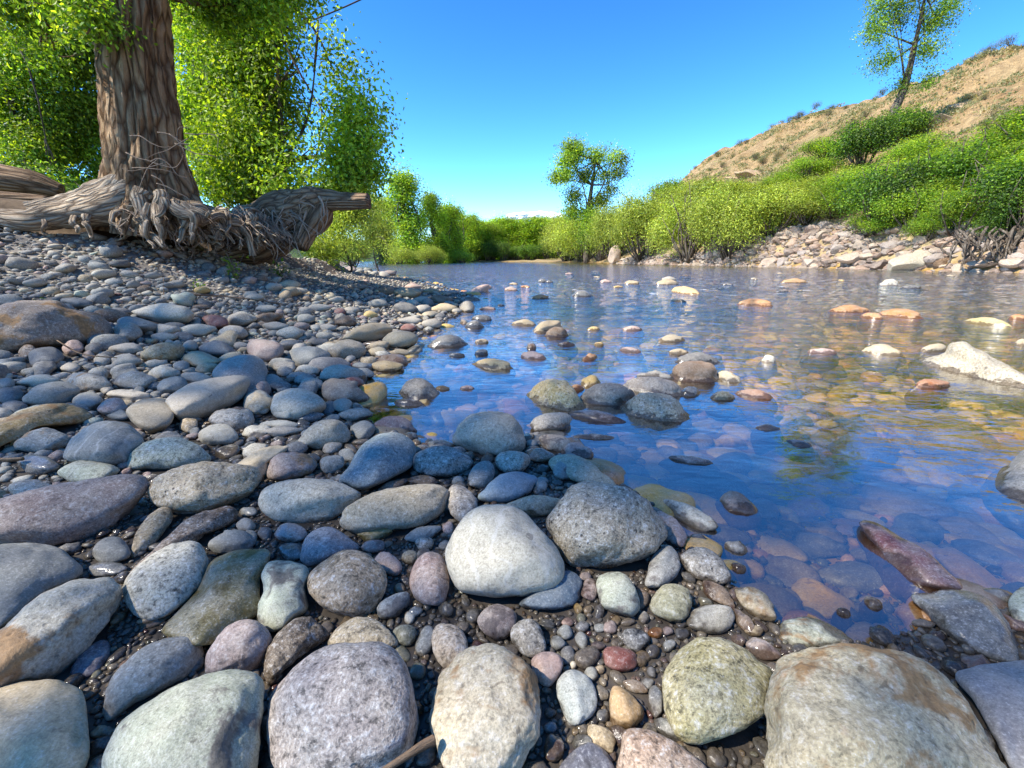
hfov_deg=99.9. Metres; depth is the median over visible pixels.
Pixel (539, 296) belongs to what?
river rock
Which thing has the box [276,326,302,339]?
river cobble
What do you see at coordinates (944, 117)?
rock outcrop
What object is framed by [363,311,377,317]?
river cobble
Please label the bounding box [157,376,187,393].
river cobble
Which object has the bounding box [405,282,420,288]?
river cobble
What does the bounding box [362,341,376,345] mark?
river cobble
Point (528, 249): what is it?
green bush
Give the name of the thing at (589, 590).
river cobble
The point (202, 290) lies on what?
river cobble
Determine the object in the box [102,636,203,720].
river cobble
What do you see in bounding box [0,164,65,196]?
fallen log
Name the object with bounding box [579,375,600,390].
river cobble
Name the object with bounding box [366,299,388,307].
river cobble
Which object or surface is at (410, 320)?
river cobble
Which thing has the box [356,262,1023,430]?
river water
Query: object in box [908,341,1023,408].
river rock
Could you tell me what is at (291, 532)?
river cobble
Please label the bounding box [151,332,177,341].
river cobble
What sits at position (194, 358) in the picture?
river cobble
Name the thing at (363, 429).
river cobble
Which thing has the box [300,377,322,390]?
river cobble
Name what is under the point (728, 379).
river cobble
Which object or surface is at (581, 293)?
river rock
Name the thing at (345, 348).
river cobble
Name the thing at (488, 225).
cottonwood tree
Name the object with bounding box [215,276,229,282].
river cobble
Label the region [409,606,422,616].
river pebble
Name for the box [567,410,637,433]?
river cobble
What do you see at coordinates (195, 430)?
river cobble
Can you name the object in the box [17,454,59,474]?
river cobble
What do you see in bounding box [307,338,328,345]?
river cobble
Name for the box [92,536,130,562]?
river cobble
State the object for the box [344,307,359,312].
river cobble
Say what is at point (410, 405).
river cobble
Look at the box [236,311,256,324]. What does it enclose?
river cobble
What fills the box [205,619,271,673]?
river cobble
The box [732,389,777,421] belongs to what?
river cobble
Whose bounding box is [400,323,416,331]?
river cobble
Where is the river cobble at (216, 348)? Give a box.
[198,340,234,357]
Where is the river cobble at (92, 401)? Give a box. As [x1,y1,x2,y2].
[72,392,102,410]
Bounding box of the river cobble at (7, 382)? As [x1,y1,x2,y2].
[0,378,14,388]
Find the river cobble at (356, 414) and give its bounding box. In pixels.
[338,408,372,421]
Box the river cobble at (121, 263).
[109,260,130,267]
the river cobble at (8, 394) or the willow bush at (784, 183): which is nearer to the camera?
the river cobble at (8, 394)
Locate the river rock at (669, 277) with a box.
[662,276,675,279]
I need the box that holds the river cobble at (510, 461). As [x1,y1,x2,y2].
[496,450,529,472]
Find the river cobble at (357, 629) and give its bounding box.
[328,616,398,647]
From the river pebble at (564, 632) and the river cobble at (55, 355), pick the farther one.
the river cobble at (55, 355)
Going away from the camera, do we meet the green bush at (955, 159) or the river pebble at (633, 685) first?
the river pebble at (633, 685)
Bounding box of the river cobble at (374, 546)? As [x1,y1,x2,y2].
[361,540,384,553]
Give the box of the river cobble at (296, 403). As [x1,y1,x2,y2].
[270,388,325,420]
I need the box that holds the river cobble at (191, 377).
[181,372,212,382]
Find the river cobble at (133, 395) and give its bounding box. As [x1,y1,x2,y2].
[106,389,150,401]
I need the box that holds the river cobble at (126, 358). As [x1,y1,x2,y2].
[111,354,141,365]
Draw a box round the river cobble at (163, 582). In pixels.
[122,541,207,619]
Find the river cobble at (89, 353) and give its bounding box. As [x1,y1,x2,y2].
[82,350,94,359]
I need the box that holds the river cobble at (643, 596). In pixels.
[636,588,649,609]
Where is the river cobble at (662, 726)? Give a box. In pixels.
[654,717,680,741]
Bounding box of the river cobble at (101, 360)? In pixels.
[94,353,110,364]
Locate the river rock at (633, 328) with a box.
[619,326,644,346]
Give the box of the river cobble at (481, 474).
[468,461,494,488]
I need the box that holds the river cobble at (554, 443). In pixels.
[539,434,570,452]
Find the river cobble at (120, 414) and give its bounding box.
[106,409,128,419]
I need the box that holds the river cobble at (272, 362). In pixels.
[268,358,294,369]
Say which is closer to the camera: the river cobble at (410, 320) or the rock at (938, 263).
the river cobble at (410, 320)
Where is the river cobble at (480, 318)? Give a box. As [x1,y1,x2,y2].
[471,315,492,323]
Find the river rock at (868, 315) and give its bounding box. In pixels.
[859,312,884,334]
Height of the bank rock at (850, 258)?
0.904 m
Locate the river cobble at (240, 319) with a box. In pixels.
[227,313,253,325]
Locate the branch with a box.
[296,0,360,26]
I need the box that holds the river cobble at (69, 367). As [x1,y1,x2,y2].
[60,362,79,372]
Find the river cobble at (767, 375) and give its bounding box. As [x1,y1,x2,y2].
[756,355,776,382]
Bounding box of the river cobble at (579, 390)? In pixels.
[572,384,584,396]
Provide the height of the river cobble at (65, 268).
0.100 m
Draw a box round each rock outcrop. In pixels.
[724,177,738,181]
[734,169,760,179]
[928,113,952,127]
[948,103,967,109]
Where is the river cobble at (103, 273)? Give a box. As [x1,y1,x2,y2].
[91,269,116,278]
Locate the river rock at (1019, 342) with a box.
[1012,339,1023,365]
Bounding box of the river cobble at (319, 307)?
[308,304,330,310]
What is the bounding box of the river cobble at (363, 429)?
[350,420,375,438]
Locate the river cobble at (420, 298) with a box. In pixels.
[414,296,426,302]
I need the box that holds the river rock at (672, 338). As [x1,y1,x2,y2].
[653,334,688,359]
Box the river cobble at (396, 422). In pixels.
[374,416,417,433]
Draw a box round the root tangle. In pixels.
[940,225,1023,270]
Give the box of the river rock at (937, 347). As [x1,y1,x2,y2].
[913,343,945,359]
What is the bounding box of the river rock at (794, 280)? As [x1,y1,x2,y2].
[779,278,807,288]
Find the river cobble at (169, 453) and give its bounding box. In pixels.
[126,437,210,469]
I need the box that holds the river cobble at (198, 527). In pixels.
[130,506,237,572]
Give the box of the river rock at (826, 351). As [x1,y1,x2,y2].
[799,348,839,373]
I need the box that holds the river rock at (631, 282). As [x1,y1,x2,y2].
[623,280,638,291]
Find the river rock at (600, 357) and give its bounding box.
[593,342,604,360]
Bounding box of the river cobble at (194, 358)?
[182,351,220,366]
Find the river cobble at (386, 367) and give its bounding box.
[372,360,403,373]
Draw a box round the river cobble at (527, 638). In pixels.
[510,619,545,657]
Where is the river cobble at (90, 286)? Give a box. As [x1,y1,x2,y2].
[85,283,101,290]
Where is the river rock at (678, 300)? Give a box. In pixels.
[670,298,687,309]
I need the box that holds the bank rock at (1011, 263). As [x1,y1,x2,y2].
[998,257,1023,267]
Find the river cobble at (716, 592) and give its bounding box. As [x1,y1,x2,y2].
[702,580,733,605]
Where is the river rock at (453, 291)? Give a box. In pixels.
[446,290,458,293]
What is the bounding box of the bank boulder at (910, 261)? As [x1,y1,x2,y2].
[887,250,931,271]
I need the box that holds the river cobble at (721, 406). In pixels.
[704,391,737,420]
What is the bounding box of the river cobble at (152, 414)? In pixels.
[126,398,173,431]
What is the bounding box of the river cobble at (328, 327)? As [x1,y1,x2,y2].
[320,324,336,330]
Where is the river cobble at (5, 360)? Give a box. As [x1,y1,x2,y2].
[0,359,13,363]
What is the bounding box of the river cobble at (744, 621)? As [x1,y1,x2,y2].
[733,608,754,633]
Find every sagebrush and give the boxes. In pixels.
[750,152,762,159]
[758,156,766,163]
[793,110,804,118]
[810,102,820,108]
[821,110,835,115]
[856,104,875,117]
[877,86,891,95]
[942,106,963,115]
[970,115,1000,132]
[977,96,1019,120]
[978,38,1010,56]
[995,32,1018,47]
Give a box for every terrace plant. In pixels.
[0,142,72,191]
[58,177,80,190]
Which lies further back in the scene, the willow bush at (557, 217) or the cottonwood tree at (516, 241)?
the cottonwood tree at (516, 241)
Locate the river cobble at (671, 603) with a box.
[649,584,691,621]
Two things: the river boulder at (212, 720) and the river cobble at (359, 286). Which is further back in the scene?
the river cobble at (359, 286)
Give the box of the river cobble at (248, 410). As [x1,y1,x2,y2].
[241,408,254,427]
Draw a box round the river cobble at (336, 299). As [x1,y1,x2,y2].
[328,296,344,302]
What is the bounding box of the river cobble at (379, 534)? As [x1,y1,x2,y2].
[357,528,392,540]
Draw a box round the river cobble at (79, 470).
[57,460,119,481]
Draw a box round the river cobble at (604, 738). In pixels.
[587,724,615,752]
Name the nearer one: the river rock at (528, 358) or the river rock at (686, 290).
the river rock at (528, 358)
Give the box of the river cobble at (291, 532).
[274,523,307,542]
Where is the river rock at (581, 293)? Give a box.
[569,290,593,304]
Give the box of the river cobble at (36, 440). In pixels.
[13,427,69,452]
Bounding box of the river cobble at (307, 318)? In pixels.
[297,314,315,323]
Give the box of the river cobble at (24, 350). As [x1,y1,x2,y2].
[18,344,35,361]
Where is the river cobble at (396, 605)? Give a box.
[377,592,409,619]
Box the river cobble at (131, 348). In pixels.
[108,343,142,353]
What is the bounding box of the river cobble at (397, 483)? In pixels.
[380,479,408,489]
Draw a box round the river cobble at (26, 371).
[20,368,33,375]
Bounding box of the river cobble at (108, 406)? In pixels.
[97,398,127,415]
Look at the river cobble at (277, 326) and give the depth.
3.68 m
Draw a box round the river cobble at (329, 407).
[322,401,334,414]
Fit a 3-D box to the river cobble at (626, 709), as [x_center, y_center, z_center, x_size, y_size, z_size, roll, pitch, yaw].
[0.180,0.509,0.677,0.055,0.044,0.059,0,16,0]
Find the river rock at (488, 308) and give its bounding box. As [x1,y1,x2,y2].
[478,307,496,314]
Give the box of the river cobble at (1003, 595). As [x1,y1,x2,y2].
[983,588,1012,602]
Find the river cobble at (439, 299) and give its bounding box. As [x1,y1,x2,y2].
[428,295,451,303]
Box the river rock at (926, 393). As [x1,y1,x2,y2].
[904,379,953,412]
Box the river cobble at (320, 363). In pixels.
[308,357,350,373]
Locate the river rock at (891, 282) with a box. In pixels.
[875,279,898,293]
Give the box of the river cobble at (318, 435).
[298,419,350,449]
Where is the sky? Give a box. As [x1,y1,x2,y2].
[6,0,1023,239]
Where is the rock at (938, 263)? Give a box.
[933,257,948,268]
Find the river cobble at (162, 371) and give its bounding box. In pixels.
[148,365,179,378]
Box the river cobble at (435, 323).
[422,318,441,328]
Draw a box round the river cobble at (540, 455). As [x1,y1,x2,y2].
[527,448,555,462]
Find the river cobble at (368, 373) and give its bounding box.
[358,368,373,377]
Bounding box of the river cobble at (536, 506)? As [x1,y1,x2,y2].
[507,495,559,516]
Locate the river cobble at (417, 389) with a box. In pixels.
[397,378,440,406]
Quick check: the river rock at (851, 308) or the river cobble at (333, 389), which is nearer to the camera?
the river cobble at (333, 389)
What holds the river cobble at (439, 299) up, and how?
on the ground at (992, 76)
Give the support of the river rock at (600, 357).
on the ground at (992, 76)
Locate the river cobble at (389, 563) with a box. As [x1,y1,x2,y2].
[375,552,401,575]
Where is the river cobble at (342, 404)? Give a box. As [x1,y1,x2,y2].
[333,398,352,411]
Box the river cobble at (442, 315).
[435,313,445,317]
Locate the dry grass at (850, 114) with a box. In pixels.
[547,44,1023,259]
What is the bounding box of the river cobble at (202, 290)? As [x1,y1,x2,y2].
[194,286,210,293]
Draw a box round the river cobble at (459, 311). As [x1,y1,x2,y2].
[452,308,461,313]
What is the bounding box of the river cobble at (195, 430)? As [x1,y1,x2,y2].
[190,427,199,433]
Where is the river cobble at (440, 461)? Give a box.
[413,446,472,476]
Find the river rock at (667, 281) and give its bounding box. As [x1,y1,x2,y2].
[653,279,678,290]
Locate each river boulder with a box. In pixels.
[0,300,113,352]
[0,403,91,446]
[0,474,149,545]
[0,543,82,627]
[0,577,121,686]
[0,679,89,767]
[63,421,143,464]
[101,669,264,767]
[131,303,194,323]
[147,461,261,513]
[161,549,270,645]
[165,375,249,420]
[212,354,267,384]
[258,478,360,522]
[264,616,328,685]
[266,641,418,767]
[271,393,291,418]
[307,550,386,617]
[339,432,415,489]
[339,484,448,533]
[429,643,540,767]
[445,504,564,597]
[452,411,525,456]
[525,379,588,413]
[546,481,667,568]
[559,742,614,767]
[579,382,634,416]
[616,392,691,433]
[616,728,706,767]
[623,376,686,408]
[662,637,772,744]
[667,352,724,373]
[669,361,719,395]
[715,491,761,530]
[764,643,1006,767]
[852,520,962,602]
[911,590,1019,661]
[955,660,1023,767]
[977,450,1023,538]
[1008,587,1023,621]
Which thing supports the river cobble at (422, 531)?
on the ground at (992, 76)
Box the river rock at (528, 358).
[518,351,550,372]
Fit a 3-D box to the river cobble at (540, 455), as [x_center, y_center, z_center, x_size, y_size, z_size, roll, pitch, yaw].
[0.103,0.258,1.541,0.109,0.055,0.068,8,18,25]
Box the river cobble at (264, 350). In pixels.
[247,339,283,361]
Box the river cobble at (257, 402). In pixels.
[247,392,271,413]
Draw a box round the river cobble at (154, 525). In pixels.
[131,507,172,557]
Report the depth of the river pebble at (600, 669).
0.75 m
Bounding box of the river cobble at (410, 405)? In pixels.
[390,399,429,414]
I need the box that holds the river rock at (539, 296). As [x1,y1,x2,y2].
[531,294,550,304]
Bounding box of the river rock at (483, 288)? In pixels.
[472,284,489,295]
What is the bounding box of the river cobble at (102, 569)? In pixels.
[88,562,126,576]
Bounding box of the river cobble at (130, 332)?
[113,322,142,341]
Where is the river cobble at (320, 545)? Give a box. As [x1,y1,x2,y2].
[300,527,358,566]
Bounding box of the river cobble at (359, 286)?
[347,283,367,288]
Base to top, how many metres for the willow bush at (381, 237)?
5.880 m
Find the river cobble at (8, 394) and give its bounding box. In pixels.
[0,387,23,402]
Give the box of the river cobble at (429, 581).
[409,552,448,605]
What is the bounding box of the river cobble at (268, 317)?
[255,313,282,322]
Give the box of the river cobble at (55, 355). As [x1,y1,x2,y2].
[28,347,63,365]
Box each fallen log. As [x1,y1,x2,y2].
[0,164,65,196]
[0,191,50,200]
[211,186,370,264]
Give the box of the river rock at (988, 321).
[957,317,1013,341]
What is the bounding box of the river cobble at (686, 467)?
[658,455,719,481]
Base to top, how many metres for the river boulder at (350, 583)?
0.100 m
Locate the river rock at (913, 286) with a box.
[897,285,921,296]
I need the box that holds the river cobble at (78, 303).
[60,297,93,308]
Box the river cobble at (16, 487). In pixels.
[7,479,51,494]
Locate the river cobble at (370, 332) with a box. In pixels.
[342,323,392,341]
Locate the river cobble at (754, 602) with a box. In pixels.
[734,586,776,621]
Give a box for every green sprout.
[193,278,207,286]
[220,253,248,278]
[269,261,290,279]
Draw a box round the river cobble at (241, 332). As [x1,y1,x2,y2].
[218,325,247,339]
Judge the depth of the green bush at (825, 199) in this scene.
38.17 m
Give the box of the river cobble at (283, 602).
[257,560,309,633]
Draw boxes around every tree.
[0,0,360,262]
[0,1,99,192]
[3,22,179,189]
[172,4,297,209]
[366,182,393,264]
[374,191,399,262]
[379,157,437,263]
[416,184,458,263]
[431,206,466,261]
[434,195,468,263]
[455,209,483,261]
[466,211,490,260]
[475,218,490,259]
[480,217,502,259]
[484,221,508,258]
[488,213,509,259]
[495,213,521,259]
[500,222,525,259]
[506,216,531,258]
[509,217,542,258]
[514,212,550,258]
[526,219,549,258]
[541,132,634,262]
[848,0,979,151]
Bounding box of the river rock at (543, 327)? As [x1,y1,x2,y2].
[529,320,561,341]
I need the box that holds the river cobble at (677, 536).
[657,511,686,546]
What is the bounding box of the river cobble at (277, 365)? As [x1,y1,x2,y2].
[269,361,295,371]
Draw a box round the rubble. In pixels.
[616,206,1023,275]
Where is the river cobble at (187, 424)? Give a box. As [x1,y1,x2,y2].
[179,417,197,432]
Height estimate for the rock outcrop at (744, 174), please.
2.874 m
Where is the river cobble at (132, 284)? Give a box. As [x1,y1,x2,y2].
[126,280,140,287]
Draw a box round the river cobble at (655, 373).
[634,370,673,380]
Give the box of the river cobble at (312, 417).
[296,412,324,422]
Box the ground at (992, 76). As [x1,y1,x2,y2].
[0,46,1023,767]
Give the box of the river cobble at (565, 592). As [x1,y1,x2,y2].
[519,571,582,609]
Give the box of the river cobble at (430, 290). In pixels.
[423,288,439,292]
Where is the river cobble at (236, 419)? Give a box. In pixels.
[208,408,254,430]
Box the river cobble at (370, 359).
[360,356,377,363]
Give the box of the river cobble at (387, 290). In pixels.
[376,286,395,294]
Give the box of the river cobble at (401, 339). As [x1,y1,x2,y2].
[382,330,417,348]
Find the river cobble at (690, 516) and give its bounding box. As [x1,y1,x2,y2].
[663,499,717,531]
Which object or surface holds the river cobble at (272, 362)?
on the ground at (992, 76)
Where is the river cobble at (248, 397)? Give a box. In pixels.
[243,390,269,413]
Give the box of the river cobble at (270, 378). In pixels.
[266,374,283,382]
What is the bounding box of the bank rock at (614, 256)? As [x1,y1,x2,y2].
[608,245,620,262]
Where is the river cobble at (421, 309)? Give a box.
[416,305,431,313]
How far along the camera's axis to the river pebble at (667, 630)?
0.82 m
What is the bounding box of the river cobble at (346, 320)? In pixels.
[335,315,356,326]
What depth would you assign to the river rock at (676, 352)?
3.31 m
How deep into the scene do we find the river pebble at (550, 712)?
0.68 m
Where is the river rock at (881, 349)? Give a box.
[854,344,906,375]
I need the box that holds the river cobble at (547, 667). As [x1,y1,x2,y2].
[531,652,562,686]
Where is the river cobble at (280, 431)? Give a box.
[263,426,302,437]
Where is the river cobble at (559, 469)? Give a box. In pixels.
[553,453,574,479]
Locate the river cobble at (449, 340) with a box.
[427,334,469,352]
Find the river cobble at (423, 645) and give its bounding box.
[415,625,433,655]
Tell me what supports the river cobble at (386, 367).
in the river water
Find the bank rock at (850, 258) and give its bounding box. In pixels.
[833,252,861,263]
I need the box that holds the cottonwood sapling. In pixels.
[168,0,407,264]
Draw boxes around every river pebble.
[90,725,112,738]
[236,518,255,530]
[240,507,257,516]
[246,530,256,545]
[257,527,271,540]
[278,543,301,560]
[322,442,342,454]
[338,448,354,461]
[392,624,416,645]
[393,583,405,592]
[401,550,416,564]
[404,611,414,624]
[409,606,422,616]
[412,600,423,607]
[415,536,433,549]
[436,385,452,401]
[438,540,448,550]
[442,521,453,533]
[446,352,468,365]
[452,476,464,483]
[456,385,477,404]
[459,319,467,326]
[473,339,490,351]
[473,349,489,362]
[525,343,536,351]
[526,439,537,446]
[533,477,547,494]
[543,721,556,733]
[544,707,556,717]
[549,635,565,650]
[557,624,572,639]
[561,617,574,625]
[561,646,574,664]
[570,661,576,669]
[574,603,582,613]
[575,621,588,632]
[575,631,587,648]
[579,572,591,580]
[584,667,597,681]
[591,641,605,650]
[594,624,603,632]
[595,665,604,673]
[597,709,608,723]
[604,620,616,633]
[612,615,620,625]
[621,618,635,625]
[623,679,647,692]
[639,611,649,623]
[642,678,653,689]
[646,644,659,658]
[646,665,655,677]
[648,627,662,638]
[662,625,673,635]
[662,639,675,651]
[675,627,689,639]
[676,620,687,627]
[690,533,706,538]
[721,541,749,559]
[731,562,747,583]
[745,625,762,636]
[831,608,851,632]
[858,597,883,623]
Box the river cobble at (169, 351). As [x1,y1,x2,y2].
[140,342,184,360]
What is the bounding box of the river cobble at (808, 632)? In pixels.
[779,617,853,647]
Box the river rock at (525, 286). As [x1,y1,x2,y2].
[520,285,531,293]
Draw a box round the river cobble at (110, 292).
[90,287,113,296]
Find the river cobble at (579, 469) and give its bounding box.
[548,454,615,484]
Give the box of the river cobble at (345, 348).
[328,339,365,358]
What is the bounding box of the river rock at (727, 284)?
[718,283,733,290]
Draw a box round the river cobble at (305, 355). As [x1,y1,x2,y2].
[289,346,329,365]
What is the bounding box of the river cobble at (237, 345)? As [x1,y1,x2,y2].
[233,342,246,348]
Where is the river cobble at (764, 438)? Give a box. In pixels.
[750,424,783,455]
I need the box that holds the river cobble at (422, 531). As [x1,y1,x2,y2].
[404,526,441,542]
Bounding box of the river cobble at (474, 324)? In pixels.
[463,320,484,332]
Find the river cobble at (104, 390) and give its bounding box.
[100,386,113,394]
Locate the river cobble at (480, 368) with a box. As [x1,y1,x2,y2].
[469,358,515,381]
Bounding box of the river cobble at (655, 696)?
[648,685,662,717]
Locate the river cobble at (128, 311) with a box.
[111,308,130,313]
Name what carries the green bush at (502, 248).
on the ground at (992, 76)
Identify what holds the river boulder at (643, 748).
on the ground at (992, 76)
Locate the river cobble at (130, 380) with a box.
[113,371,155,388]
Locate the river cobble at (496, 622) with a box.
[477,604,516,640]
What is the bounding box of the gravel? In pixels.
[0,227,1023,767]
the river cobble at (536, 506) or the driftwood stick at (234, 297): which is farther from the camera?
the driftwood stick at (234, 297)
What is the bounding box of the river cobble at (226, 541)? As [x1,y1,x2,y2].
[208,529,253,553]
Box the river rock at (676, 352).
[664,349,687,373]
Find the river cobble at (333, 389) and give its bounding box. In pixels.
[321,378,368,402]
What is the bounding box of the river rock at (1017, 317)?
[1008,314,1023,324]
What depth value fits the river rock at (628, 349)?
3.39 m
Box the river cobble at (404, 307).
[391,302,416,312]
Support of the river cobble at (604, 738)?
on the ground at (992, 76)
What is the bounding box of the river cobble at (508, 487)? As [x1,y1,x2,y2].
[478,471,537,502]
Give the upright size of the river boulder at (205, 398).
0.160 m
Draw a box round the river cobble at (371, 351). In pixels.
[368,347,386,356]
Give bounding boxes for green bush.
[445,249,479,262]
[474,238,487,259]
[476,239,498,260]
[484,237,500,259]
[491,239,511,260]
[507,244,527,259]
[507,245,518,259]
[517,243,537,259]
[532,245,544,258]
[537,239,552,259]
[548,247,563,258]
[569,204,625,260]
[639,174,697,199]
[755,170,813,188]
[775,151,854,180]
[787,135,842,160]
[805,178,853,218]
[807,157,894,189]
[822,103,910,169]
[828,141,949,230]
[834,212,907,235]
[838,198,900,215]
[858,171,961,229]
[862,97,951,145]
[868,127,967,166]
[874,141,959,180]
[887,212,957,241]
[890,135,1014,189]
[901,173,978,212]
[902,181,999,236]
[932,136,1023,161]
[953,144,1023,216]
[957,103,1023,153]
[963,149,1023,178]
[965,202,1023,238]
[967,136,1023,166]
[969,171,1023,228]
[986,105,1023,141]
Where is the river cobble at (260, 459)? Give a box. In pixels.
[237,445,287,481]
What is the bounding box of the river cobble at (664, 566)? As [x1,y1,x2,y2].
[645,545,680,587]
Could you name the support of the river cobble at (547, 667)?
on the ground at (992, 76)
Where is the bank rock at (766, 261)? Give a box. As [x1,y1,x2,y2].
[760,257,776,264]
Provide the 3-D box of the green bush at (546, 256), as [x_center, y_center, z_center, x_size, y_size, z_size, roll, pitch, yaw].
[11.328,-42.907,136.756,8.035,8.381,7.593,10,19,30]
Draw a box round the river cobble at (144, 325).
[117,316,156,333]
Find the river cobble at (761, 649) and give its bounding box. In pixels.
[745,637,780,660]
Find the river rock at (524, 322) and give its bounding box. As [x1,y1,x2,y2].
[507,319,535,333]
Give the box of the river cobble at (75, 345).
[62,339,84,355]
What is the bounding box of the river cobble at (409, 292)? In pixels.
[394,288,420,297]
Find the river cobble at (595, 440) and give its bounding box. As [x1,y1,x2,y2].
[572,433,624,448]
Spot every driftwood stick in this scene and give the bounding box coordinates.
[0,457,24,461]
[56,340,116,357]
[194,294,287,304]
[382,734,435,767]
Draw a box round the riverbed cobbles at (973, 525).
[358,275,1023,643]
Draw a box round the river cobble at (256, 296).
[245,293,263,300]
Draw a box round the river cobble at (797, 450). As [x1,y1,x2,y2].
[777,439,815,462]
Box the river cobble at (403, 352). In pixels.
[390,349,410,355]
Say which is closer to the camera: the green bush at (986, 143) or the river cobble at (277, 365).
the river cobble at (277, 365)
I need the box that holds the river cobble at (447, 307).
[432,303,458,312]
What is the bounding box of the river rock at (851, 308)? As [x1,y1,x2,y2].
[823,305,873,324]
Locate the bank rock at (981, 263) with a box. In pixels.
[966,259,998,267]
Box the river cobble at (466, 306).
[459,301,474,312]
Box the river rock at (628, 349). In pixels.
[616,347,643,363]
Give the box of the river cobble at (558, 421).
[530,412,570,431]
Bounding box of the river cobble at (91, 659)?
[70,640,110,677]
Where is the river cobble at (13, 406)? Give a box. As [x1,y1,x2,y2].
[1,400,27,412]
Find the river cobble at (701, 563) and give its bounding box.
[680,547,730,583]
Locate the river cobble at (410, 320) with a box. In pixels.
[397,316,421,323]
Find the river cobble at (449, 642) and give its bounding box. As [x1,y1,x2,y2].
[431,623,467,667]
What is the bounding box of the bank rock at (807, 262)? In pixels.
[802,258,819,265]
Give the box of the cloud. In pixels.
[506,211,563,220]
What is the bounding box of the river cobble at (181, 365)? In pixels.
[173,361,189,370]
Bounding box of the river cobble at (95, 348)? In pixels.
[85,342,102,354]
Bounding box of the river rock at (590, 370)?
[578,353,598,376]
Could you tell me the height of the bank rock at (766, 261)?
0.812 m
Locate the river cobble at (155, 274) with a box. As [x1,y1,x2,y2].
[143,271,161,278]
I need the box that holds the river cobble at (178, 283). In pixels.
[167,280,184,287]
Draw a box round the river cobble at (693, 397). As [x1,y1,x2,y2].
[682,386,702,414]
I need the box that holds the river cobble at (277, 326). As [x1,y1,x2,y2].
[263,322,288,330]
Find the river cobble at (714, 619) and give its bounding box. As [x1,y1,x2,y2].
[687,604,734,634]
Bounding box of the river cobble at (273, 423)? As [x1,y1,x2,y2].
[260,420,297,426]
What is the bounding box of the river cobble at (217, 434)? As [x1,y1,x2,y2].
[198,424,237,445]
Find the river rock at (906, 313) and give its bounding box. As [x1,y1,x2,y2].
[879,308,923,332]
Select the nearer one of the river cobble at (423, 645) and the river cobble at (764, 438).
the river cobble at (423, 645)
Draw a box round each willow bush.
[295,177,394,272]
[334,229,375,266]
[348,185,412,270]
[385,245,419,264]
[414,244,451,263]
[534,217,605,261]
[535,207,591,261]
[580,201,641,256]
[595,179,682,262]
[628,179,685,214]
[631,161,744,261]
[661,172,763,213]
[675,175,794,260]
[707,178,830,235]
[720,178,805,196]
[742,175,819,205]
[772,179,853,225]
[782,159,865,192]
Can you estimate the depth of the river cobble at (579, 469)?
1.39 m
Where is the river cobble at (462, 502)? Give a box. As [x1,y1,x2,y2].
[446,484,477,521]
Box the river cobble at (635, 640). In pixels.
[621,628,649,651]
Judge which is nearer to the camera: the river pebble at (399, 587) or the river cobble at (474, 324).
the river pebble at (399, 587)
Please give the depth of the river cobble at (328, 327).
3.92 m
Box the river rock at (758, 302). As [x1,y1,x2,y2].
[734,299,773,316]
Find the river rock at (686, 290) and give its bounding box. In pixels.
[671,286,699,301]
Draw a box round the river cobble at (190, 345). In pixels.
[183,340,198,351]
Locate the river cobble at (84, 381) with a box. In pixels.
[66,372,111,391]
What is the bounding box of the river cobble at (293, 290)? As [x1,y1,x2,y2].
[281,287,297,295]
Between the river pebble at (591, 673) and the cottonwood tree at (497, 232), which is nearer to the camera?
the river pebble at (591, 673)
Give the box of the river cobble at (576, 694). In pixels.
[556,669,596,725]
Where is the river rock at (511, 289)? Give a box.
[503,287,517,295]
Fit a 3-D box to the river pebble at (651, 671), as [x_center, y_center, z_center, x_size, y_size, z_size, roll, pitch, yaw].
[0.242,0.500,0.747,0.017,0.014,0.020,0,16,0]
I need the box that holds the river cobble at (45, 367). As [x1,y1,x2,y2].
[32,361,56,374]
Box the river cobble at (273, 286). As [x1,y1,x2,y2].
[265,283,282,290]
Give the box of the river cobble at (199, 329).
[181,324,216,335]
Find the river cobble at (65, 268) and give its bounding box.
[55,263,75,273]
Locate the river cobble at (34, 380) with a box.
[15,374,59,386]
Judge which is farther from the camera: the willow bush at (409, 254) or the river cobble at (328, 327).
the willow bush at (409, 254)
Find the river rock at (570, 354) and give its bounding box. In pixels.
[554,341,577,359]
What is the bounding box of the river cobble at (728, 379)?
[714,371,744,393]
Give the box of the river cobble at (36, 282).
[22,278,47,286]
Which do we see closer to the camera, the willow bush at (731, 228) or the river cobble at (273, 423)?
the river cobble at (273, 423)
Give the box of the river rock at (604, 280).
[597,279,610,288]
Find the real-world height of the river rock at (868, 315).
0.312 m
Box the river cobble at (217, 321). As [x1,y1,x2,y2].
[202,315,228,328]
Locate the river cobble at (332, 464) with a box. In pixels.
[320,455,344,473]
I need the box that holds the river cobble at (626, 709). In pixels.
[609,686,643,728]
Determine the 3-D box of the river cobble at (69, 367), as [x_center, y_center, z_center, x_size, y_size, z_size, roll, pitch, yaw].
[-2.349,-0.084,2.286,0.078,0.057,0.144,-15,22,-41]
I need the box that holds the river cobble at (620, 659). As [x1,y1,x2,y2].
[603,646,636,671]
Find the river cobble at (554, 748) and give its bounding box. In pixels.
[544,733,563,761]
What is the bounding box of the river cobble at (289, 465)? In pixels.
[266,452,317,480]
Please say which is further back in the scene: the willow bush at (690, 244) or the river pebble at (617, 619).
the willow bush at (690, 244)
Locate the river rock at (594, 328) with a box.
[584,326,601,342]
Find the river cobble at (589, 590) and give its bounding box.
[581,578,597,601]
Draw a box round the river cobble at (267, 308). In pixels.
[255,305,277,312]
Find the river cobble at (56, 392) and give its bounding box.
[22,381,79,405]
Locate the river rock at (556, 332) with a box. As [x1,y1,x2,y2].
[542,327,570,346]
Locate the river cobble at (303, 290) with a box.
[297,288,308,294]
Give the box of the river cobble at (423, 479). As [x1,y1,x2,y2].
[407,475,438,484]
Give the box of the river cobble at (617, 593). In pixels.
[596,572,639,617]
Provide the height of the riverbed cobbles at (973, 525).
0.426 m

